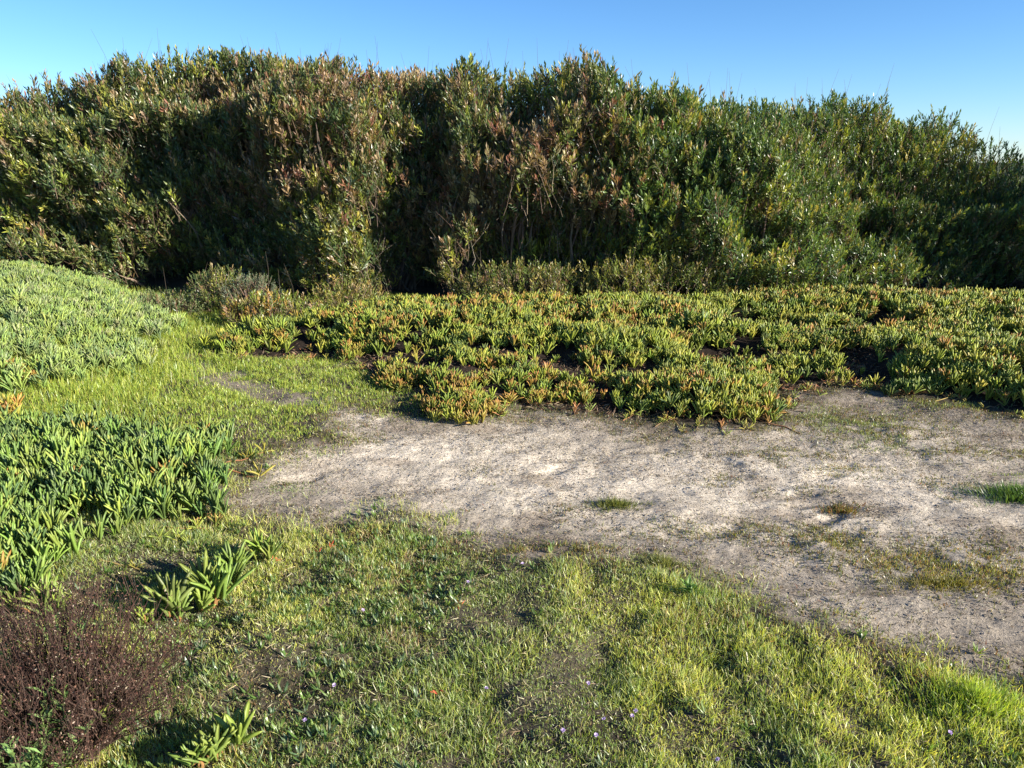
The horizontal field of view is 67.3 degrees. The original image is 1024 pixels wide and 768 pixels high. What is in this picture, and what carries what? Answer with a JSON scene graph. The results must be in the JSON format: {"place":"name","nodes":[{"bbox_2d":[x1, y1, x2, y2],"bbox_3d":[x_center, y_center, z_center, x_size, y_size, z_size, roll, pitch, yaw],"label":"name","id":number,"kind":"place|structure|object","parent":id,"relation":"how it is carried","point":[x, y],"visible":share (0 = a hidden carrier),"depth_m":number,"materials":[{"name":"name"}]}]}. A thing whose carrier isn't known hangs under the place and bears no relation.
{"place":"outdoors","nodes":[
{"label":"outdoors","id":0,"kind":"place"},
{"bbox_2d":[0,275,276,418],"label":"tall grass","id":1,"kind":"structure","parent":0,"point":[154,365],"depth_m":5.86,"materials":[{"name":"green plant"}]},
{"bbox_2d":[0,146,1023,767],"bbox_3d":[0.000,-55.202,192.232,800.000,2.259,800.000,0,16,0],"label":"ground","id":2,"kind":"structure","parent":0,"point":[262,656],"depth_m":2.67,"materials":[{"name":"green plant"}]},
{"bbox_2d":[0,392,24,415],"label":"orange ice plant","id":3,"kind":"object","parent":2,"relation":"on","point":[11,408],"visible":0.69,"depth_m":4.93,"materials":[{"name":"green plant"}]},
{"bbox_2d":[0,678,35,762],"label":"leafy weed","id":4,"kind":"object","parent":2,"relation":"on","point":[16,689],"visible":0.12,"depth_m":2.06,"materials":[{"name":"green plant"}]},
{"bbox_2d":[0,756,35,767],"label":"leafy weed","id":5,"kind":"object","parent":2,"relation":"on","point":[14,764],"visible":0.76,"depth_m":1.90,"materials":[{"name":"green plant"}]},
{"bbox_2d":[4,358,36,382],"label":"orange ice plant","id":6,"kind":"object","parent":2,"relation":"on","point":[25,370],"visible":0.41,"depth_m":5.42,"materials":[{"name":"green plant"}]},
{"bbox_2d":[0,570,72,617],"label":"ice plant","id":7,"kind":"object","parent":2,"relation":"on","point":[48,582],"visible":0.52,"depth_m":2.78,"materials":[{"name":"green plant"}]},
{"bbox_2d":[13,671,76,767],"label":"leafy weed","id":8,"kind":"object","parent":2,"relation":"on","point":[59,706],"visible":0.49,"depth_m":2.02,"materials":[{"name":"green plant"}]},
{"bbox_2d":[0,702,92,767],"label":"leafy weed","id":9,"kind":"object","parent":2,"relation":"on","point":[11,753],"visible":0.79,"depth_m":1.94,"materials":[{"name":"green plant"}]},
{"bbox_2d":[0,146,123,271],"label":"coastal bush","id":10,"kind":"object","parent":2,"relation":"on","point":[26,215],"visible":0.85,"depth_m":9.37,"materials":[{"name":"green plant"}]},
{"bbox_2d":[31,595,108,687],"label":"leafy weed","id":11,"kind":"object","parent":2,"relation":"on","point":[57,628],"visible":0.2,"depth_m":2.17,"materials":[{"name":"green plant"}]},
{"bbox_2d":[0,58,165,272],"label":"coastal shrub","id":12,"kind":"object","parent":2,"relation":"on","point":[28,128],"visible":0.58,"depth_m":9.43,"materials":[{"name":"green plant"}]},
{"bbox_2d":[0,258,187,393],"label":"mound ice plants","id":13,"kind":"object","parent":2,"relation":"on","point":[43,293],"visible":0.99,"depth_m":6.43,"materials":[{"name":"green plant"}]},
{"bbox_2d":[69,634,128,739],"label":"leafy weed","id":14,"kind":"object","parent":2,"relation":"on","point":[125,729],"visible":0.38,"depth_m":2.15,"materials":[{"name":"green plant"}]},
{"bbox_2d":[0,549,201,767],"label":"dead bush","id":15,"kind":"object","parent":2,"relation":"on","point":[31,669],"visible":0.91,"depth_m":2.09,"materials":[{"name":"brown plant"}]},
{"bbox_2d":[34,136,195,288],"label":"coastal bush","id":16,"kind":"object","parent":2,"relation":"on","point":[106,229],"visible":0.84,"depth_m":9.43,"materials":[{"name":"green plant"}]},
{"bbox_2d":[0,398,239,610],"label":"ice plant bed","id":17,"kind":"object","parent":2,"relation":"on","point":[74,469],"visible":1,"depth_m":3.67,"materials":[{"name":"green plant"}]},
{"bbox_2d":[123,602,155,624],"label":"ice plant","id":18,"kind":"object","parent":2,"relation":"on","point":[149,607],"visible":0.65,"depth_m":2.75,"materials":[{"name":"green plant"}]},
{"bbox_2d":[53,32,243,273],"bbox_3d":[-4.640,-3.199,10.721,1.840,3.215,3.932,0,16,0],"label":"coastal shrub","id":19,"kind":"object","parent":2,"relation":"on","point":[137,107],"visible":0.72,"depth_m":9.54,"materials":[{"name":"green plant"}]},
{"bbox_2d":[120,270,214,314],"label":"bush","id":20,"kind":"object","parent":2,"relation":"on","point":[167,302],"visible":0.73,"depth_m":8.23,"materials":[{"name":"green plant"}]},
{"bbox_2d":[140,568,195,622],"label":"ice plant","id":21,"kind":"object","parent":2,"relation":"on","point":[176,592],"visible":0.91,"depth_m":2.76,"materials":[{"name":"green plant"}]},
{"bbox_2d":[166,728,229,767],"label":"ice plant","id":22,"kind":"object","parent":2,"relation":"on","point":[197,752],"visible":0.97,"depth_m":2.09,"materials":[{"name":"green plant"}]},
{"bbox_2d":[177,548,255,612],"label":"ice plant","id":23,"kind":"object","parent":2,"relation":"on","point":[209,586],"visible":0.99,"depth_m":2.85,"materials":[{"name":"green plant"}]},
{"bbox_2d":[179,262,253,312],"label":"coastal shrub","id":24,"kind":"object","parent":2,"relation":"on","point":[212,282],"visible":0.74,"depth_m":8.33,"materials":[{"name":"green plant"}]},
{"bbox_2d":[184,700,261,761],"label":"ice plant","id":25,"kind":"object","parent":2,"relation":"on","point":[232,731],"visible":0.88,"depth_m":2.15,"materials":[{"name":"green plant"}]},
{"bbox_2d":[141,96,311,287],"bbox_3d":[-3.608,-2.760,10.804,1.882,2.629,4.178,0,16,0],"label":"coastal bush","id":26,"kind":"object","parent":2,"relation":"on","point":[188,181],"visible":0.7,"depth_m":9.53,"materials":[{"name":"green plant"}]},
{"bbox_2d":[199,539,255,587],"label":"ice plant","id":27,"kind":"object","parent":2,"relation":"on","point":[239,555],"visible":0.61,"depth_m":2.98,"materials":[{"name":"green plant"}]},
{"bbox_2d":[216,251,284,315],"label":"silvery bush","id":28,"kind":"object","parent":2,"relation":"on","point":[241,285],"visible":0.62,"depth_m":8.20,"materials":[{"name":"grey plant"}]},
{"bbox_2d":[182,32,340,286],"bbox_3d":[-3.096,-2.995,10.309,1.866,3.237,4.094,0,16,0],"label":"coastal shrub","id":29,"kind":"object","parent":2,"relation":"on","point":[241,107],"visible":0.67,"depth_m":9.19,"materials":[{"name":"green plant"}]},
{"bbox_2d":[243,526,283,561],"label":"ice plant","id":30,"kind":"object","parent":2,"relation":"on","point":[267,549],"visible":0.97,"depth_m":3.19,"materials":[{"name":"green plant"}]},
{"bbox_2d":[215,267,327,325],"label":"bush","id":31,"kind":"object","parent":2,"relation":"on","point":[265,306],"visible":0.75,"depth_m":7.70,"materials":[{"name":"green plant"}]},
{"bbox_2d":[243,135,362,297],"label":"coastal bush","id":32,"kind":"object","parent":2,"relation":"on","point":[297,220],"visible":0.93,"depth_m":8.74,"materials":[{"name":"green plant"}]},
{"bbox_2d":[272,39,390,291],"bbox_3d":[-2.024,-2.797,9.913,1.268,3.142,3.705,0,16,0],"label":"coastal shrub","id":33,"kind":"object","parent":2,"relation":"on","point":[337,103],"visible":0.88,"depth_m":8.62,"materials":[{"name":"green plant"}]},
{"bbox_2d":[333,342,364,360],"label":"ice plant clump","id":34,"kind":"object","parent":2,"relation":"on","point":[352,350],"visible":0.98,"depth_m":6.40,"materials":[{"name":"green plant"}]},
{"bbox_2d":[307,261,396,309],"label":"bush","id":35,"kind":"object","parent":2,"relation":"on","point":[357,294],"visible":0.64,"depth_m":8.19,"materials":[{"name":"green plant"}]},
{"bbox_2d":[369,363,423,390],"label":"ice plant clump","id":36,"kind":"object","parent":2,"relation":"on","point":[394,374],"visible":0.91,"depth_m":5.61,"materials":[{"name":"green plant"}]},
{"bbox_2d":[342,157,451,294],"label":"coastal bush","id":37,"kind":"object","parent":2,"relation":"on","point":[412,210],"visible":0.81,"depth_m":9.25,"materials":[{"name":"green plant"}]},
{"bbox_2d":[373,46,507,283],"bbox_3d":[-0.869,-2.922,10.312,1.814,3.058,3.959,0,16,0],"label":"coastal shrub","id":38,"kind":"object","parent":2,"relation":"on","point":[424,133],"visible":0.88,"depth_m":9.24,"materials":[{"name":"green plant"}]},
{"bbox_2d":[423,148,539,295],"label":"coastal bush","id":39,"kind":"object","parent":2,"relation":"on","point":[466,220],"visible":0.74,"depth_m":8.92,"materials":[{"name":"green plant"}]},
{"bbox_2d":[497,390,523,404],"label":"ice plant clump","id":40,"kind":"object","parent":2,"relation":"on","point":[510,397],"visible":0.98,"depth_m":5.24,"materials":[{"name":"plant"}]},
{"bbox_2d":[0,442,1023,767],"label":"broadleaf ground cover","id":41,"kind":"object","parent":2,"relation":"on","point":[322,732],"visible":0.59,"depth_m":2.67,"materials":[{"name":"green plant"}]},
{"bbox_2d":[1,430,1023,767],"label":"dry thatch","id":42,"kind":"object","parent":2,"relation":"on","point":[493,650],"visible":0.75,"depth_m":2.54,"materials":[{"name":"green plant"}]},
{"bbox_2d":[463,40,576,294],"bbox_3d":[0.045,-2.695,9.657,1.316,3.092,3.675,0,16,0],"label":"coastal shrub","id":43,"kind":"object","parent":2,"relation":"on","point":[515,148],"visible":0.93,"depth_m":8.49,"materials":[{"name":"green plant"}]},
{"bbox_2d":[448,250,614,299],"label":"bush","id":44,"kind":"object","parent":2,"relation":"on","point":[541,275],"visible":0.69,"depth_m":8.38,"materials":[{"name":"green plant"}]},
{"bbox_2d":[515,386,555,405],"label":"ice plant clump","id":45,"kind":"object","parent":2,"relation":"on","point":[538,398],"visible":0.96,"depth_m":5.29,"materials":[{"name":"green plant"}]},
{"bbox_2d":[99,349,1017,569],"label":"trailing stems","id":46,"kind":"object","parent":2,"relation":"on","point":[795,388],"visible":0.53,"depth_m":5.09,"materials":[{"name":"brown plant"}]},
{"bbox_2d":[507,40,620,289],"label":"coastal shrub","id":47,"kind":"object","parent":2,"relation":"on","point":[568,100],"visible":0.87,"depth_m":8.50,"materials":[{"name":"green plant"}]},
{"bbox_2d":[547,383,598,405],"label":"ice plant clump","id":48,"kind":"object","parent":2,"relation":"on","point":[583,396],"visible":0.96,"depth_m":5.31,"materials":[{"name":"green plant"}]},
{"bbox_2d":[515,148,634,298],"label":"coastal bush","id":49,"kind":"object","parent":2,"relation":"on","point":[584,247],"visible":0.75,"depth_m":8.72,"materials":[{"name":"green plant"}]},
{"bbox_2d":[128,348,1023,567],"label":"runner leaves","id":50,"kind":"object","parent":2,"relation":"on","point":[665,415],"visible":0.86,"depth_m":5.09,"materials":[{"name":"green plant"}]},
{"bbox_2d":[196,304,1021,420],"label":"dead leaf litter","id":51,"kind":"object","parent":2,"relation":"on","point":[606,405],"visible":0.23,"depth_m":5.97,"materials":[{"name":"plant"}]},
{"bbox_2d":[199,282,1023,421],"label":"ice plant mat","id":52,"kind":"object","parent":2,"relation":"on","point":[983,344],"visible":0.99,"depth_m":6.48,"materials":[{"name":"green plant"}]},
{"bbox_2d":[241,389,1023,604],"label":"mossy ground cover","id":53,"kind":"object","parent":2,"relation":"on","point":[898,556],"visible":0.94,"depth_m":3.44,"materials":[{"name":"green plant"}]},
{"bbox_2d":[580,61,705,291],"bbox_3d":[1.501,-2.559,9.738,1.603,2.854,3.616,0,16,0],"label":"coastal shrub","id":54,"kind":"object","parent":2,"relation":"on","point":[635,146],"visible":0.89,"depth_m":8.30,"materials":[{"name":"green plant"}]},
{"bbox_2d":[626,385,661,412],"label":"ice plant clump","id":55,"kind":"object","parent":2,"relation":"on","point":[639,396],"visible":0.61,"depth_m":5.16,"materials":[{"name":"green plant"}]},
{"bbox_2d":[571,243,741,307],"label":"bush","id":56,"kind":"object","parent":2,"relation":"on","point":[643,273],"visible":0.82,"depth_m":8.26,"materials":[{"name":"green plant"}]},
{"bbox_2d":[616,145,732,297],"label":"coastal bush","id":57,"kind":"object","parent":2,"relation":"on","point":[673,202],"visible":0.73,"depth_m":8.28,"materials":[{"name":"green plant"}]},
{"bbox_2d":[679,575,702,596],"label":"leafy weed","id":58,"kind":"object","parent":2,"relation":"on","point":[689,586],"visible":0.96,"depth_m":2.89,"materials":[{"name":"green plant"}]},
{"bbox_2d":[676,72,793,292],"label":"coastal shrub","id":59,"kind":"object","parent":2,"relation":"on","point":[738,146],"visible":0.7,"depth_m":8.30,"materials":[{"name":"green plant"}]},
{"bbox_2d":[706,389,785,422],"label":"ice plant clump","id":60,"kind":"object","parent":2,"relation":"on","point":[740,411],"visible":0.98,"depth_m":4.97,"materials":[{"name":"green plant"}]},
{"bbox_2d":[685,262,813,302],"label":"bush","id":61,"kind":"object","parent":2,"relation":"on","point":[793,286],"visible":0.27,"depth_m":8.41,"materials":[{"name":"green plant"}]},
{"bbox_2d":[715,154,842,293],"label":"coastal bush","id":62,"kind":"object","parent":2,"relation":"on","point":[776,218],"visible":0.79,"depth_m":8.40,"materials":[{"name":"green plant"}]},
{"bbox_2d":[731,75,857,281],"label":"coastal shrub","id":63,"kind":"object","parent":2,"relation":"on","point":[800,142],"visible":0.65,"depth_m":9.29,"materials":[{"name":"green plant"}]},
{"bbox_2d":[794,157,919,288],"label":"coastal bush","id":64,"kind":"object","parent":2,"relation":"on","point":[847,237],"visible":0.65,"depth_m":9.15,"materials":[{"name":"green plant"}]},
{"bbox_2d":[801,72,981,277],"bbox_3d":[4.950,-2.905,10.854,1.677,2.789,3.070,-2,16,-6],"label":"coastal shrub","id":65,"kind":"object","parent":2,"relation":"on","point":[880,145],"visible":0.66,"depth_m":9.83,"materials":[{"name":"green plant"}]},
{"bbox_2d":[862,165,984,289],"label":"coastal bush","id":66,"kind":"object","parent":2,"relation":"on","point":[925,228],"visible":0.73,"depth_m":9.59,"materials":[{"name":"green plant"}]},
{"bbox_2d":[878,111,1023,290],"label":"coastal shrub","id":67,"kind":"object","parent":2,"relation":"on","point":[1000,216],"visible":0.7,"depth_m":9.88,"materials":[{"name":"green plant"}]},
{"bbox_2d":[974,166,1023,268],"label":"coastal shrub","id":68,"kind":"object","parent":2,"relation":"on","point":[1017,188],"visible":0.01,"depth_m":11.23,"materials":[{"name":"green plant"}]},
{"bbox_2d":[0,0,1023,162],"label":"sky","id":69,"kind":"structure","parent":0,"point":[967,56],"materials":[{"name":"blue"}]},
{"bbox_2d":[220,387,1023,692],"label":"sand path","id":70,"kind":"structure","parent":0,"point":[997,624],"depth_m":3.87,"materials":[{"name":"beige sand"}]},
{"bbox_2d":[418,387,500,424],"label":"ice plant clump","id":71,"kind":"object","parent":70,"relation":"on","point":[445,408],"visible":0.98,"depth_m":5.01,"materials":[{"name":"green plant"}]},
{"bbox_2d":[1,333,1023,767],"bbox_3d":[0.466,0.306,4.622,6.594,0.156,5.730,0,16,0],"label":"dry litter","id":72,"kind":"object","parent":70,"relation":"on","point":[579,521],"visible":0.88,"depth_m":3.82,"materials":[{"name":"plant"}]},
{"bbox_2d":[188,381,1023,695],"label":"ground cover","id":73,"kind":"object","parent":70,"relation":"on","point":[832,555],"visible":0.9,"depth_m":3.62,"materials":[{"name":"beige sand"}]},
{"bbox_2d":[575,494,654,514],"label":"grass tussock","id":74,"kind":"object","parent":70,"relation":"on","point":[614,501],"depth_m":3.77,"materials":[{"name":"green plant"}]},
{"bbox_2d":[637,552,699,569],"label":"grass tussock","id":75,"kind":"object","parent":70,"relation":"on","point":[662,561],"depth_m":3.16,"materials":[{"name":"green plant"}]},
{"bbox_2d":[793,497,890,520],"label":"grass tussock","id":76,"kind":"object","parent":70,"relation":"on","point":[838,508],"depth_m":3.73,"materials":[{"name":"green plant"}]},
{"bbox_2d":[880,375,947,396],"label":"ice plant clump","id":77,"kind":"object","parent":70,"relation":"on","point":[917,386],"visible":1,"depth_m":5.46,"materials":[{"name":"green plant"}]},
{"bbox_2d":[830,629,1023,766],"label":"grass tussock","id":78,"kind":"object","parent":70,"relation":"on","point":[973,695],"depth_m":2.29,"materials":[{"name":"green plant"}]},
{"bbox_2d":[831,569,1023,606],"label":"grass tussock","id":79,"kind":"object","parent":70,"relation":"on","point":[948,582],"depth_m":3.02,"materials":[{"name":"green plant"}]},
{"bbox_2d":[934,477,1023,505],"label":"grass tussock","id":80,"kind":"object","parent":70,"relation":"on","point":[1013,492],"depth_m":3.85,"materials":[{"name":"green plant"}]},
{"bbox_2d":[990,670,1023,701],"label":"grass tussock","id":81,"kind":"object","parent":70,"relation":"on","point":[1016,682],"depth_m":2.42,"materials":[{"name":"green plant"}]}
]}

